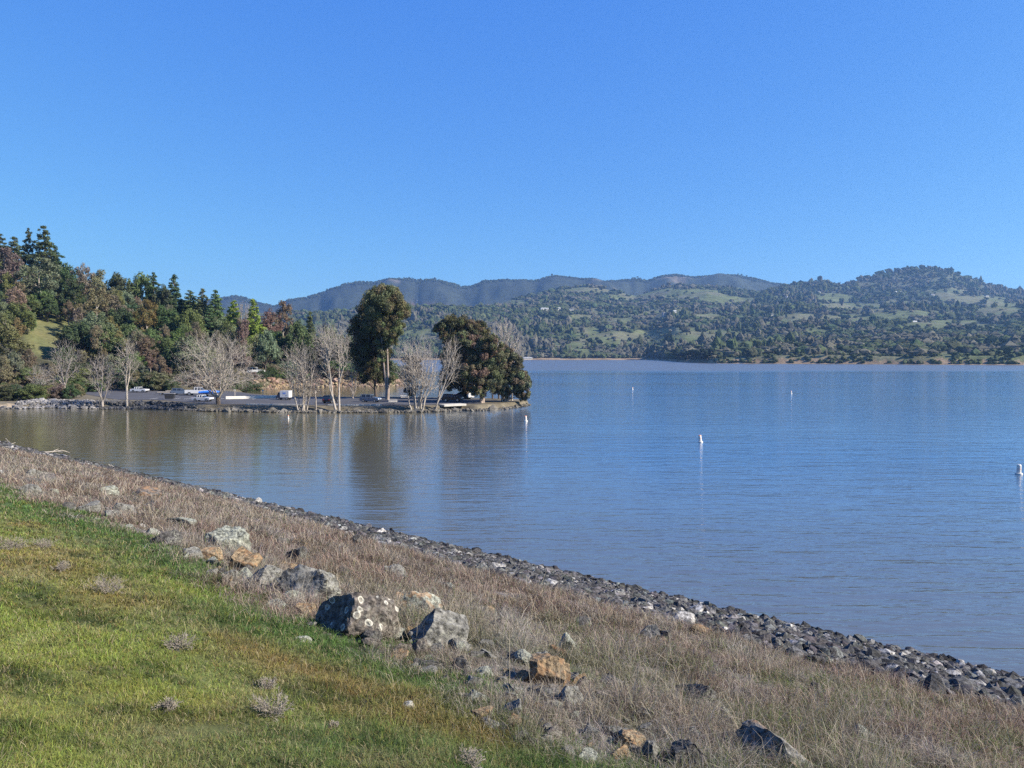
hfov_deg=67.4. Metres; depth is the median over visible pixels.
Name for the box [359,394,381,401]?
parked car
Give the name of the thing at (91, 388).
shrub
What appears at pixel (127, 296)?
oak tree
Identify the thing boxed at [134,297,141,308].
eucalyptus tree
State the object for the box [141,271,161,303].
pine tree
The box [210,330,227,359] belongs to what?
eucalyptus tree
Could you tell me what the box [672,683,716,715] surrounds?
boulder
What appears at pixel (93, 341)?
eucalyptus tree
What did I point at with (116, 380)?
shrub
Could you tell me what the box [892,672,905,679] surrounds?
riprap stone
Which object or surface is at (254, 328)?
conifer tree
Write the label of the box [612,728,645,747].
boulder
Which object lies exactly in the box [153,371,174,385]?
shrub
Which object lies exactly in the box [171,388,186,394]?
parked car
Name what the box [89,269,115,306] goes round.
eucalyptus tree
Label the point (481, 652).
rock
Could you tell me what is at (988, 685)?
riprap stone
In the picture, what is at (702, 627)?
rock
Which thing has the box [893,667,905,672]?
riprap stone
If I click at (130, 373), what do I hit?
shrub
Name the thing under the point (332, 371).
shrub
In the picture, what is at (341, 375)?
bare tree
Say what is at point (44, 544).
dead bush
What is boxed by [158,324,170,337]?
eucalyptus tree
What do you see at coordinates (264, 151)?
sky
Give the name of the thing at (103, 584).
dead bush
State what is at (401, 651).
rock
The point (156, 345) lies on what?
oak tree
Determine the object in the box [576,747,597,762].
rock
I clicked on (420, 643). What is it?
rock
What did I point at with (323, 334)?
bare tree
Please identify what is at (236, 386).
shrub
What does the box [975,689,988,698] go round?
riprap stone
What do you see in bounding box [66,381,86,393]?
shrub
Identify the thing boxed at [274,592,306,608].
dead bush
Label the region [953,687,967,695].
riprap stone
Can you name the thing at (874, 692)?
dry grass
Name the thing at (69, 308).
eucalyptus tree
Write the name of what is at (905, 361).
shore scrub
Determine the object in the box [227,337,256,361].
oak tree
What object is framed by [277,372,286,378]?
shrub
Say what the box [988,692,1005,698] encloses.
riprap stone
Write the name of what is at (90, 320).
oak tree
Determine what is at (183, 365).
oak tree
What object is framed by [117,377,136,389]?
shrub
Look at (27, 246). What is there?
pine tree
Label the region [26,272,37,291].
eucalyptus tree
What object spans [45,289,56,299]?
oak tree
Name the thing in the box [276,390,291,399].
box van
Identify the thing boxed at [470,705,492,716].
rock
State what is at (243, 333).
eucalyptus tree
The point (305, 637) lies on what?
rock
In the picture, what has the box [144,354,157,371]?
eucalyptus tree
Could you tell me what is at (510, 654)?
rock
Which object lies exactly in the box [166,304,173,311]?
eucalyptus tree
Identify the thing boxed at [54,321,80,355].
oak tree
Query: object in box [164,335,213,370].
oak tree
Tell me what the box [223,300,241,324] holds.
conifer tree
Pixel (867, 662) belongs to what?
riprap stone
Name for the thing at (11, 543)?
dead bush
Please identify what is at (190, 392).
pickup truck
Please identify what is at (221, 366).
eucalyptus tree
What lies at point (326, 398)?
parked car
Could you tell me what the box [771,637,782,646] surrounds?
riprap stone
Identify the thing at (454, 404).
kerb
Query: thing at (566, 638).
rock
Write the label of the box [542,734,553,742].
rock
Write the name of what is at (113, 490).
rock
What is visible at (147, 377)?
shrub
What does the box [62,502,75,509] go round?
rock
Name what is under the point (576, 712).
rock
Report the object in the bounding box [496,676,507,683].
rock
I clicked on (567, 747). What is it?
rock
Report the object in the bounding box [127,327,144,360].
eucalyptus tree
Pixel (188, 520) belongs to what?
boulder
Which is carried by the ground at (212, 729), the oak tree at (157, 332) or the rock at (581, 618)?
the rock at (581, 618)
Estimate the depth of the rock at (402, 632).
9.10 m
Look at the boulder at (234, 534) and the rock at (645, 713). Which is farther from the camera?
the boulder at (234, 534)
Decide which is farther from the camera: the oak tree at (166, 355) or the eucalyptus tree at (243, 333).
the eucalyptus tree at (243, 333)
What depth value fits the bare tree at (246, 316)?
298.46 m
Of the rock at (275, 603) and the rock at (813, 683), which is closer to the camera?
the rock at (275, 603)
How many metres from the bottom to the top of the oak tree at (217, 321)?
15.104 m
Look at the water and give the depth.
76.73 m
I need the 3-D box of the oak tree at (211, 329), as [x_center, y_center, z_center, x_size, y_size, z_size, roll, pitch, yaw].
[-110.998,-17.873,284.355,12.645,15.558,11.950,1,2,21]
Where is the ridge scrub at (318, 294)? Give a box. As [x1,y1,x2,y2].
[208,273,781,306]
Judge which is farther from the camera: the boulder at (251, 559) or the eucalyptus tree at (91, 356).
the eucalyptus tree at (91, 356)
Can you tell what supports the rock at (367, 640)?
on the ground at (212, 729)
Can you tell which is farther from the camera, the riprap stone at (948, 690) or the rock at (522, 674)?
the riprap stone at (948, 690)
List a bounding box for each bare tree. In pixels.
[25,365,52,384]
[40,337,86,387]
[82,352,121,406]
[112,336,140,406]
[160,331,264,404]
[234,299,250,321]
[280,336,318,410]
[308,317,344,367]
[310,362,322,409]
[316,326,337,409]
[332,330,356,371]
[334,327,349,410]
[342,358,361,398]
[387,335,447,410]
[435,335,465,408]
[490,316,522,397]
[511,341,522,400]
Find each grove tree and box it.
[672,348,679,354]
[689,349,696,359]
[702,349,710,357]
[708,348,715,358]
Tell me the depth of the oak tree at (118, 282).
320.86 m
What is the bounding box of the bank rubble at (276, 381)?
[249,376,403,389]
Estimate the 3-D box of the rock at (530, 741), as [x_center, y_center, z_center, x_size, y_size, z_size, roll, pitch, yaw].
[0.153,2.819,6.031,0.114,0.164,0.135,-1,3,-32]
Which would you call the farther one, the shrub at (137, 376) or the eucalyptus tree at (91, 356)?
the eucalyptus tree at (91, 356)
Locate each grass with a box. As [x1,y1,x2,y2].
[0,446,1023,767]
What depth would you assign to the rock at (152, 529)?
16.49 m
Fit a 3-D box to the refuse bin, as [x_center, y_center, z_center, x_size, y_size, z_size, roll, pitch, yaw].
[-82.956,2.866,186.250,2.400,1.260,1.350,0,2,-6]
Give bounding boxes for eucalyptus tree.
[0,247,24,299]
[0,271,16,299]
[0,312,11,334]
[0,323,35,357]
[0,354,13,380]
[1,286,31,324]
[9,280,26,298]
[11,257,61,317]
[11,317,26,344]
[17,346,26,362]
[21,349,37,368]
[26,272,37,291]
[44,362,58,377]
[54,295,62,319]
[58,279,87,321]
[62,300,73,325]
[66,263,97,299]
[70,307,83,323]
[74,303,86,317]
[74,350,86,363]
[79,305,88,316]
[81,287,111,317]
[86,334,96,364]
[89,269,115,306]
[89,324,112,368]
[99,295,133,316]
[105,316,119,329]
[111,330,128,355]
[113,290,124,310]
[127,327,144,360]
[132,299,158,331]
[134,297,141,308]
[135,335,162,370]
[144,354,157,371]
[153,355,166,374]
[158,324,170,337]
[158,335,174,353]
[165,367,172,375]
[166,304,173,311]
[185,322,205,343]
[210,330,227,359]
[218,359,228,379]
[232,318,252,371]
[261,308,284,332]
[274,300,293,352]
[281,337,288,362]
[313,342,323,363]
[346,299,394,396]
[361,282,411,399]
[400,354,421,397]
[432,313,490,398]
[453,330,506,402]
[492,343,531,401]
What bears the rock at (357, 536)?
on the ground at (212, 729)
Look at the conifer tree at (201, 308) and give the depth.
314.05 m
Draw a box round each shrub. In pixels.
[0,369,21,383]
[0,385,19,400]
[3,384,26,400]
[12,363,28,378]
[13,384,47,399]
[13,388,38,399]
[14,366,40,383]
[18,371,42,383]
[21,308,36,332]
[25,373,41,382]
[29,379,50,384]
[29,383,49,396]
[36,374,55,384]
[43,381,60,386]
[50,375,67,382]
[50,383,69,398]
[54,363,75,377]
[59,361,78,375]
[60,376,89,389]
[60,384,82,398]
[66,367,97,379]
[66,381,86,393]
[71,361,93,375]
[74,383,85,397]
[85,377,106,390]
[86,380,105,391]
[99,376,116,386]
[101,364,131,376]
[103,375,117,385]
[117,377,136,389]
[119,369,138,380]
[121,351,147,370]
[127,371,149,387]
[131,379,149,388]
[133,371,162,387]
[139,371,168,388]
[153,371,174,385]
[163,378,181,390]
[169,370,183,381]
[186,374,202,385]
[187,367,209,382]
[198,372,219,387]
[219,378,241,388]
[233,371,244,379]
[238,380,262,391]
[256,370,270,378]
[266,367,280,378]
[269,364,284,374]
[276,360,297,375]
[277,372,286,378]
[322,360,351,376]
[326,369,346,378]
[342,370,359,379]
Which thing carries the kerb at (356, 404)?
on the shore ground at (41, 336)
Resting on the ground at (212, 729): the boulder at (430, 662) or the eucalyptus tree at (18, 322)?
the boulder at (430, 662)
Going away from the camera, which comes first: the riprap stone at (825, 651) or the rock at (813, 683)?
the rock at (813, 683)
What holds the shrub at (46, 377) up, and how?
on the shore ground at (41, 336)
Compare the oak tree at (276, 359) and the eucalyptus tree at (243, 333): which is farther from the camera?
the oak tree at (276, 359)
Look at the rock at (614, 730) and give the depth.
6.64 m
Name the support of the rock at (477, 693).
on the ground at (212, 729)
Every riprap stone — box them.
[673,611,695,622]
[726,629,740,635]
[740,627,751,635]
[745,636,754,640]
[751,630,766,635]
[758,633,770,642]
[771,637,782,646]
[775,644,787,651]
[786,647,795,656]
[791,645,803,657]
[806,645,817,652]
[808,655,820,661]
[815,645,830,654]
[820,648,829,656]
[827,646,836,654]
[833,647,843,657]
[855,659,884,672]
[873,667,888,676]
[884,660,903,665]
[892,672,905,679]
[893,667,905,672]
[904,670,919,677]
[909,677,925,689]
[945,682,950,690]
[946,688,954,695]
[948,677,979,688]
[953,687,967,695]
[960,684,975,690]
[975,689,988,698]
[980,687,992,691]
[985,682,996,689]
[986,694,996,700]
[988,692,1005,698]
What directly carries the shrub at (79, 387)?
on the shore ground at (41, 336)
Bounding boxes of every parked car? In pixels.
[130,387,149,391]
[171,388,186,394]
[191,395,213,401]
[322,395,337,402]
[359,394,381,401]
[442,394,462,401]
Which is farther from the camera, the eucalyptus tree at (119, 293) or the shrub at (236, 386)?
the eucalyptus tree at (119, 293)
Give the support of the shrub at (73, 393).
on the shore ground at (41, 336)
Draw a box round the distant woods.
[284,264,1023,359]
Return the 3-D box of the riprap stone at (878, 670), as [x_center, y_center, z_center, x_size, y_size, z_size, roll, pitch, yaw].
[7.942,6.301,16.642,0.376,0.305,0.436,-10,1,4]
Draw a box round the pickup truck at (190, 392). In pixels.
[184,387,206,395]
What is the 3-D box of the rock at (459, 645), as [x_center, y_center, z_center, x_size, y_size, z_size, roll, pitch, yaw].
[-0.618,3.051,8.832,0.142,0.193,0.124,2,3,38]
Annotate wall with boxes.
[226,395,276,398]
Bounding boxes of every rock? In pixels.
[18,484,41,494]
[23,478,41,483]
[26,469,42,477]
[30,471,56,480]
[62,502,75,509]
[76,505,89,512]
[77,500,100,512]
[97,485,119,495]
[104,510,122,518]
[112,503,135,512]
[143,500,154,505]
[147,528,159,534]
[182,546,202,558]
[200,547,223,560]
[206,568,217,574]
[207,556,220,565]
[221,570,240,577]
[221,574,241,586]
[239,564,258,572]
[239,567,252,578]
[267,599,287,608]
[277,537,288,543]
[284,590,303,601]
[285,546,307,561]
[295,603,316,615]
[298,636,311,643]
[352,534,362,543]
[359,630,381,640]
[361,637,381,647]
[390,627,404,638]
[391,648,408,659]
[394,643,411,651]
[403,701,414,709]
[408,631,419,640]
[412,638,428,652]
[419,665,437,674]
[429,642,445,653]
[450,638,471,650]
[452,641,465,651]
[452,655,473,674]
[465,675,482,687]
[467,689,488,701]
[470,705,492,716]
[471,650,483,657]
[474,666,493,675]
[479,639,493,648]
[480,649,495,658]
[481,717,499,728]
[492,619,512,631]
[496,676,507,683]
[497,722,507,732]
[500,683,513,691]
[501,698,521,714]
[504,713,521,726]
[505,691,522,697]
[507,650,517,661]
[513,649,530,665]
[513,686,525,692]
[515,670,529,681]
[515,729,530,741]
[524,736,537,746]
[527,683,541,693]
[536,688,558,699]
[537,685,552,696]
[541,723,551,733]
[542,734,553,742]
[547,723,561,739]
[552,700,562,707]
[558,632,578,650]
[559,745,574,755]
[569,672,578,681]
[571,672,585,684]
[571,710,578,719]
[575,615,591,626]
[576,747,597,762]
[577,676,588,688]
[581,722,599,738]
[592,690,610,701]
[600,673,622,686]
[601,725,622,736]
[612,744,630,759]
[628,744,637,755]
[634,707,652,715]
[638,722,651,730]
[640,624,660,639]
[641,712,653,719]
[642,740,660,763]
[659,751,673,764]
[660,630,671,638]
[688,726,704,741]
[690,624,711,634]
[808,681,820,695]
[884,721,903,731]
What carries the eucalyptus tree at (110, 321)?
on the shore ground at (41, 336)
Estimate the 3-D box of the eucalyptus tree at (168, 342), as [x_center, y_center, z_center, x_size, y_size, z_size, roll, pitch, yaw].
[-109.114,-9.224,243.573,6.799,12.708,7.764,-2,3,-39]
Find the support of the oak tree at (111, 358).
on the shore ground at (41, 336)
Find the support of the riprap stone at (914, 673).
on the ground at (212, 729)
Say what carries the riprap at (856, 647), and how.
on the ground at (212, 729)
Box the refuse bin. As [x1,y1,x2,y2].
[164,393,175,398]
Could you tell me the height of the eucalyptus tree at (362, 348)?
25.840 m
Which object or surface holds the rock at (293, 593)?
on the ground at (212, 729)
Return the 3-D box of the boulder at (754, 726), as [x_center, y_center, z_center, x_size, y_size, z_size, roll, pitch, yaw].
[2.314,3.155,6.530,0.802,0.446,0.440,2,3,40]
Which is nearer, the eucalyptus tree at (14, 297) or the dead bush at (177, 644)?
the dead bush at (177, 644)
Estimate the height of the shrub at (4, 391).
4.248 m
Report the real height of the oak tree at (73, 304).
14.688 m
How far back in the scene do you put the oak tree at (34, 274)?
320.55 m
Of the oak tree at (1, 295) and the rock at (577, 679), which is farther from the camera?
the oak tree at (1, 295)
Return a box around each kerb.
[246,404,306,405]
[328,404,381,405]
[439,403,465,406]
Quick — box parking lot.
[86,389,480,404]
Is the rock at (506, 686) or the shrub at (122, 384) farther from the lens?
the shrub at (122, 384)
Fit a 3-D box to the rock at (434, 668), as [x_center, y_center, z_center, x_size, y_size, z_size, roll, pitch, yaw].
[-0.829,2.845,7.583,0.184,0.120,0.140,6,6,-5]
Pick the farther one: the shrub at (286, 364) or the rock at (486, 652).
the shrub at (286, 364)
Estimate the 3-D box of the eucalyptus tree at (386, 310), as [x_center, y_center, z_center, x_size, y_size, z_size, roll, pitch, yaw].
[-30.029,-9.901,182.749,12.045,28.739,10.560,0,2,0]
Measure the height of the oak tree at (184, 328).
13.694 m
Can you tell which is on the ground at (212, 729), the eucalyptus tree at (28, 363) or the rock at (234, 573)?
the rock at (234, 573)
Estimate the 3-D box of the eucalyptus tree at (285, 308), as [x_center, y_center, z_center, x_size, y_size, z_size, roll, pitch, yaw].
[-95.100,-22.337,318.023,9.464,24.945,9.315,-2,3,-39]
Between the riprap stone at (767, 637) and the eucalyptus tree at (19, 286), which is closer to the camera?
the riprap stone at (767, 637)
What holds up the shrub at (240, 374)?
on the shore ground at (41, 336)
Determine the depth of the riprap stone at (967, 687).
16.46 m
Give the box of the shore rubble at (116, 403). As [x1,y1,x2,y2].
[0,398,530,412]
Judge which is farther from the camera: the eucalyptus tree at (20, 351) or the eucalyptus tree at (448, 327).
the eucalyptus tree at (20, 351)
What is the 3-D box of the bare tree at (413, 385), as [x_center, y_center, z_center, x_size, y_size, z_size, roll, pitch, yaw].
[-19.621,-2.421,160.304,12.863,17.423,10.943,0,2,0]
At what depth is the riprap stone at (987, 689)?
16.52 m
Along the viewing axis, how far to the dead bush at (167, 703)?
5.03 m
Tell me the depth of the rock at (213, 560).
12.74 m
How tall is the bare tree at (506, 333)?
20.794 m
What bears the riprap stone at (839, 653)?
on the ground at (212, 729)
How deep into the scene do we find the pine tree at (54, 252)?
333.87 m
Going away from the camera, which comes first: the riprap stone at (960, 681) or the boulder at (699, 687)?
the boulder at (699, 687)
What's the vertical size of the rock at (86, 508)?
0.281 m
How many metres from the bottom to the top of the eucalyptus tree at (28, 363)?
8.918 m
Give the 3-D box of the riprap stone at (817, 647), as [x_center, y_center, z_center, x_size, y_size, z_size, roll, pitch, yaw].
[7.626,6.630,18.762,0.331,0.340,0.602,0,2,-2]
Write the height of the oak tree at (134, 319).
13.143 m
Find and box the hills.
[176,268,1023,364]
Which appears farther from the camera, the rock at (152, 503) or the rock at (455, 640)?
the rock at (152, 503)
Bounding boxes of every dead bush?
[0,534,33,550]
[27,537,57,549]
[50,558,70,571]
[83,573,126,593]
[151,696,181,711]
[161,631,196,651]
[247,687,293,721]
[253,676,276,691]
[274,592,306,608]
[328,720,338,727]
[381,623,402,642]
[452,745,486,767]
[648,611,677,629]
[784,668,813,684]
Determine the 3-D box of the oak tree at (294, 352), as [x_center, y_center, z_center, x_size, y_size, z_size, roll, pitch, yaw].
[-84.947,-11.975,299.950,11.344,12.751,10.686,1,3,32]
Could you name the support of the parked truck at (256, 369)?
on the shore ground at (41, 336)
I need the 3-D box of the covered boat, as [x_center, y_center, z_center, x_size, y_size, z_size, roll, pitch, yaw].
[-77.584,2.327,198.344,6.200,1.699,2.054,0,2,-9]
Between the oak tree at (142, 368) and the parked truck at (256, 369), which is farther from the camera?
the parked truck at (256, 369)
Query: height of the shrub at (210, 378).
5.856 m
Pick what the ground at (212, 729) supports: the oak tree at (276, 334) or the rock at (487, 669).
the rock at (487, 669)
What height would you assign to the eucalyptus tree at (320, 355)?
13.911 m
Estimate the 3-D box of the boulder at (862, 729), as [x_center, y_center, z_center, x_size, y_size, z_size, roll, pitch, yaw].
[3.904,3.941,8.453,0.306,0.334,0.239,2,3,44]
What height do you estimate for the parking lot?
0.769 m
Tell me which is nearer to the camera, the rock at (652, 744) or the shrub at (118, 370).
the rock at (652, 744)
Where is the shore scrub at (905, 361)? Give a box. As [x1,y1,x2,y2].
[713,352,1019,363]
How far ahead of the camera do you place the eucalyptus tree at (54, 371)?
223.82 m
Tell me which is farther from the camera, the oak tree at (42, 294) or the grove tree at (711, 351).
the grove tree at (711, 351)
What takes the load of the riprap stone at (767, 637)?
on the ground at (212, 729)
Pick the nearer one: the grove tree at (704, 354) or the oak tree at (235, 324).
the oak tree at (235, 324)
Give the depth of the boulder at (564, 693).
7.16 m
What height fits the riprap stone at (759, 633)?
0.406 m
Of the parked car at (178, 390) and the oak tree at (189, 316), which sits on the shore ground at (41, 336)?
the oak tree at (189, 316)
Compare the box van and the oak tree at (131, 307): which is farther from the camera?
the oak tree at (131, 307)
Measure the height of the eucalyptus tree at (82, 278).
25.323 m
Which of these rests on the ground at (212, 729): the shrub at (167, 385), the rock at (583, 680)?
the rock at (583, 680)
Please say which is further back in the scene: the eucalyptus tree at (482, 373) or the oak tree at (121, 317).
the oak tree at (121, 317)
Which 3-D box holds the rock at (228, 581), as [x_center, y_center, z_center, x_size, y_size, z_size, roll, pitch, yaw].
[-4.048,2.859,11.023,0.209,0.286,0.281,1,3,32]
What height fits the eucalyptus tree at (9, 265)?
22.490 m
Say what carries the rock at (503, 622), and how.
on the ground at (212, 729)
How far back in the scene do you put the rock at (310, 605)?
9.77 m
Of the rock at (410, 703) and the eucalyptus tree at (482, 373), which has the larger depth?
the eucalyptus tree at (482, 373)
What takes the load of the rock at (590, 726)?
on the ground at (212, 729)
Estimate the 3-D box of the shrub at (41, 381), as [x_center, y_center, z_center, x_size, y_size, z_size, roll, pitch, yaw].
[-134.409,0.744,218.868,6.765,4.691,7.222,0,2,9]
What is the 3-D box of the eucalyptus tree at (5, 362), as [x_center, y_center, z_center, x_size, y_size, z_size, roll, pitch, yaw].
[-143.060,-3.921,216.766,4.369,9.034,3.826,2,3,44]
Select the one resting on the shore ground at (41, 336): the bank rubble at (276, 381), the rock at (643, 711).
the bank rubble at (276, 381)
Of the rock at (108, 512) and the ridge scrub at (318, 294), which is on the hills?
the ridge scrub at (318, 294)
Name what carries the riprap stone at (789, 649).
on the ground at (212, 729)
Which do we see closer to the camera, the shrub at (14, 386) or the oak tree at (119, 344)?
the shrub at (14, 386)
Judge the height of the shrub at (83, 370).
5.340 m
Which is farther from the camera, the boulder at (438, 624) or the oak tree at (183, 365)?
the oak tree at (183, 365)
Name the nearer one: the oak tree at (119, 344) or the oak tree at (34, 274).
the oak tree at (119, 344)
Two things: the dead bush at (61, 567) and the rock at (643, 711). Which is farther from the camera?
the dead bush at (61, 567)
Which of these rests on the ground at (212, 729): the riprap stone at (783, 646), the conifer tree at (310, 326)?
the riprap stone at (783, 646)
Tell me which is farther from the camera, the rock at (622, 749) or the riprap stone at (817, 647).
the riprap stone at (817, 647)
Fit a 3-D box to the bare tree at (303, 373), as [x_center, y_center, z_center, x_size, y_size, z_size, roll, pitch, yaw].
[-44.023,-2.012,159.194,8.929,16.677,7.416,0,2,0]
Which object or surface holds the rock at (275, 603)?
on the ground at (212, 729)
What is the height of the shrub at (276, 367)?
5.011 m
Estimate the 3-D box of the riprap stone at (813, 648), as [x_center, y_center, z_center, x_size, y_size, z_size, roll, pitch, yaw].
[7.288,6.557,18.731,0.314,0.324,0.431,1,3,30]
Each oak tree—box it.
[0,291,4,302]
[0,301,14,326]
[0,301,36,329]
[0,351,24,371]
[15,280,34,293]
[20,267,46,280]
[20,295,40,311]
[27,288,57,319]
[33,295,58,321]
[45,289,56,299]
[49,262,78,293]
[50,346,79,366]
[54,278,65,294]
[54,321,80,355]
[56,287,86,317]
[62,320,96,353]
[75,311,118,329]
[88,324,128,355]
[94,335,127,357]
[100,354,123,372]
[104,272,136,303]
[107,307,138,328]
[116,290,134,305]
[118,370,128,381]
[119,323,143,339]
[120,303,139,315]
[125,271,152,298]
[126,357,143,372]
[127,327,142,347]
[131,329,161,342]
[133,308,150,327]
[134,364,149,373]
[144,327,164,344]
[147,304,183,334]
[150,341,163,363]
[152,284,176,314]
[156,346,185,370]
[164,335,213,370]
[170,328,193,347]
[171,307,206,331]
[171,323,203,344]
[177,359,193,371]
[190,320,208,343]
[199,307,220,318]
[203,345,221,365]
[205,316,216,334]
[207,319,236,338]
[211,319,234,348]
[214,327,253,366]
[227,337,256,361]
[228,319,240,331]
[251,333,277,368]
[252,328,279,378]
[267,345,283,365]
[269,330,284,350]
[283,337,306,362]
[285,319,314,365]
[295,348,316,368]
[312,325,338,355]
[324,344,354,367]
[338,333,352,350]
[380,360,397,373]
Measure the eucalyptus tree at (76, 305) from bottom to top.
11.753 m
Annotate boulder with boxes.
[131,486,161,497]
[150,529,182,545]
[167,517,196,525]
[203,525,251,549]
[228,546,262,569]
[248,565,284,587]
[275,564,340,602]
[315,592,399,638]
[382,564,406,579]
[400,591,442,611]
[406,608,469,645]
[413,658,444,670]
[529,653,570,686]
[555,685,582,709]
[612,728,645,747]
[670,739,714,767]
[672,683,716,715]
[736,719,816,767]
[855,723,878,743]
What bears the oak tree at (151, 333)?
on the shore ground at (41, 336)
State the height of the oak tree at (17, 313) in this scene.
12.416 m
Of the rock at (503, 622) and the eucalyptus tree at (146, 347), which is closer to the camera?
the rock at (503, 622)
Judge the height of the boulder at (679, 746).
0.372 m
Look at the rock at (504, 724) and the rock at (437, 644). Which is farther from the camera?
the rock at (437, 644)
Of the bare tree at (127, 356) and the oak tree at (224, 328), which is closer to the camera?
the bare tree at (127, 356)
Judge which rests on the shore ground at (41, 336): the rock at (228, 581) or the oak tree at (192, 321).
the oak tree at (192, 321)
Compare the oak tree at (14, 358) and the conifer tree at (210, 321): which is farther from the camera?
the conifer tree at (210, 321)
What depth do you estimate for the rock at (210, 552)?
13.28 m
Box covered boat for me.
[198,390,219,395]
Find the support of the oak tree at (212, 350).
on the shore ground at (41, 336)
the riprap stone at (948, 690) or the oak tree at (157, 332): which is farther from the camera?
the oak tree at (157, 332)
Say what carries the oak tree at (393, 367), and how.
on the shore ground at (41, 336)
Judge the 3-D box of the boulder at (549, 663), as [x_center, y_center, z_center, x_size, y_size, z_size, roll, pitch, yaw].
[0.400,3.048,7.998,0.436,0.458,0.330,0,2,12]
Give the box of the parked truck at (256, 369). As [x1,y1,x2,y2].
[246,367,261,372]
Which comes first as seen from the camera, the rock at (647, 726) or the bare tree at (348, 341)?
the rock at (647, 726)
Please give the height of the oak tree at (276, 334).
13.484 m
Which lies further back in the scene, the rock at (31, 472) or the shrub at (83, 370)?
the shrub at (83, 370)
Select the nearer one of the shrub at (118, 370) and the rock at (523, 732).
the rock at (523, 732)
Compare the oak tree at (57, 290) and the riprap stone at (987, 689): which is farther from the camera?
the oak tree at (57, 290)
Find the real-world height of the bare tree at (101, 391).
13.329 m
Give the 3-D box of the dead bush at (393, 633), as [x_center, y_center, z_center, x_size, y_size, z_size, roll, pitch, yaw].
[-1.459,2.905,8.964,0.394,0.272,0.464,-1,2,-17]
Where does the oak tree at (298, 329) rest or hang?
on the shore ground at (41, 336)
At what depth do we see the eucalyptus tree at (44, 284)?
287.02 m
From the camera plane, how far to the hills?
3212.15 m
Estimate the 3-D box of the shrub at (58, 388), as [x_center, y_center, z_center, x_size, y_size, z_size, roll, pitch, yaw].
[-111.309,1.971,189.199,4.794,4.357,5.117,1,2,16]
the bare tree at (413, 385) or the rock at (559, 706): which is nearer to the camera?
the rock at (559, 706)
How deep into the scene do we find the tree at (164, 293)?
315.02 m
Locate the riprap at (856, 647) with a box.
[0,441,1023,708]
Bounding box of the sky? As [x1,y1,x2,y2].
[0,0,1023,304]
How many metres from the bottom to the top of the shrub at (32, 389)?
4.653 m
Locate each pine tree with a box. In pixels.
[0,234,12,267]
[8,236,30,267]
[20,228,36,268]
[24,225,58,276]
[47,245,65,294]
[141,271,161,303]
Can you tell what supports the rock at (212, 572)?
on the ground at (212, 729)
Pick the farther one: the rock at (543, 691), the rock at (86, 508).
the rock at (86, 508)
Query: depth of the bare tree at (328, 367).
158.78 m
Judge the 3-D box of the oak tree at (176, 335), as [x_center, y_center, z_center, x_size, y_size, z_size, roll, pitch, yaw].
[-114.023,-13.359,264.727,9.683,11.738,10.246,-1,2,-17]
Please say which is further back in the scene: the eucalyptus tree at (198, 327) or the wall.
the eucalyptus tree at (198, 327)
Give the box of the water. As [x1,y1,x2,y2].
[0,360,1023,675]
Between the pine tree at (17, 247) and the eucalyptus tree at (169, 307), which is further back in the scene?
the pine tree at (17, 247)
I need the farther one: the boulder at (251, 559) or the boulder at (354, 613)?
the boulder at (251, 559)
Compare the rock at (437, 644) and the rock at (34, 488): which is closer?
the rock at (437, 644)
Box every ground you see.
[0,290,528,410]
[0,461,1023,767]
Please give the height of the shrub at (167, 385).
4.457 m
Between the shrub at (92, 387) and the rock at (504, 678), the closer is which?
the rock at (504, 678)
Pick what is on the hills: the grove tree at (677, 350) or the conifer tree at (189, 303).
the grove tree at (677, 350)
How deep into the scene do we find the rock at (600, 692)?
7.56 m
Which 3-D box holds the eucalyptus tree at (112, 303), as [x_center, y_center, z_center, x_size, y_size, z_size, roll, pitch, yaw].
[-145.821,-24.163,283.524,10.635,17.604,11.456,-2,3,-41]
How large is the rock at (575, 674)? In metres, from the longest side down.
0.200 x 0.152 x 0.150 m
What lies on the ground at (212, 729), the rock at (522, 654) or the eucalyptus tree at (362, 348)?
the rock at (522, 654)
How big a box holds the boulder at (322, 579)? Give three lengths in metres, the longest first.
0.997 x 0.792 x 0.760 m
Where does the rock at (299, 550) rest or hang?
on the ground at (212, 729)
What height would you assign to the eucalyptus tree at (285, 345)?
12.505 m
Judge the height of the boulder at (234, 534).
0.835 m
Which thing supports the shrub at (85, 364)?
on the shore ground at (41, 336)
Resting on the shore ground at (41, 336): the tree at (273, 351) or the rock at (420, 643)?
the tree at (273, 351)
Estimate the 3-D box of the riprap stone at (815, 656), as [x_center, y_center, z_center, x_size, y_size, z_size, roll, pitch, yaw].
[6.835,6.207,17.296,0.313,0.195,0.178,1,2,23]
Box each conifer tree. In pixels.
[162,274,184,314]
[180,290,197,318]
[194,288,209,315]
[203,308,215,339]
[208,289,225,319]
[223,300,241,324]
[244,298,266,343]
[304,311,319,365]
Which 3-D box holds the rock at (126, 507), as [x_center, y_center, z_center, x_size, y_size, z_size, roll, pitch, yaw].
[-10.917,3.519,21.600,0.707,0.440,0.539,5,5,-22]
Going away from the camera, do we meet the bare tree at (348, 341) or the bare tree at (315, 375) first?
the bare tree at (315, 375)
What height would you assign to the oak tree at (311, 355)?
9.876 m
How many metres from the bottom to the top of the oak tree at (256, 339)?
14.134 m

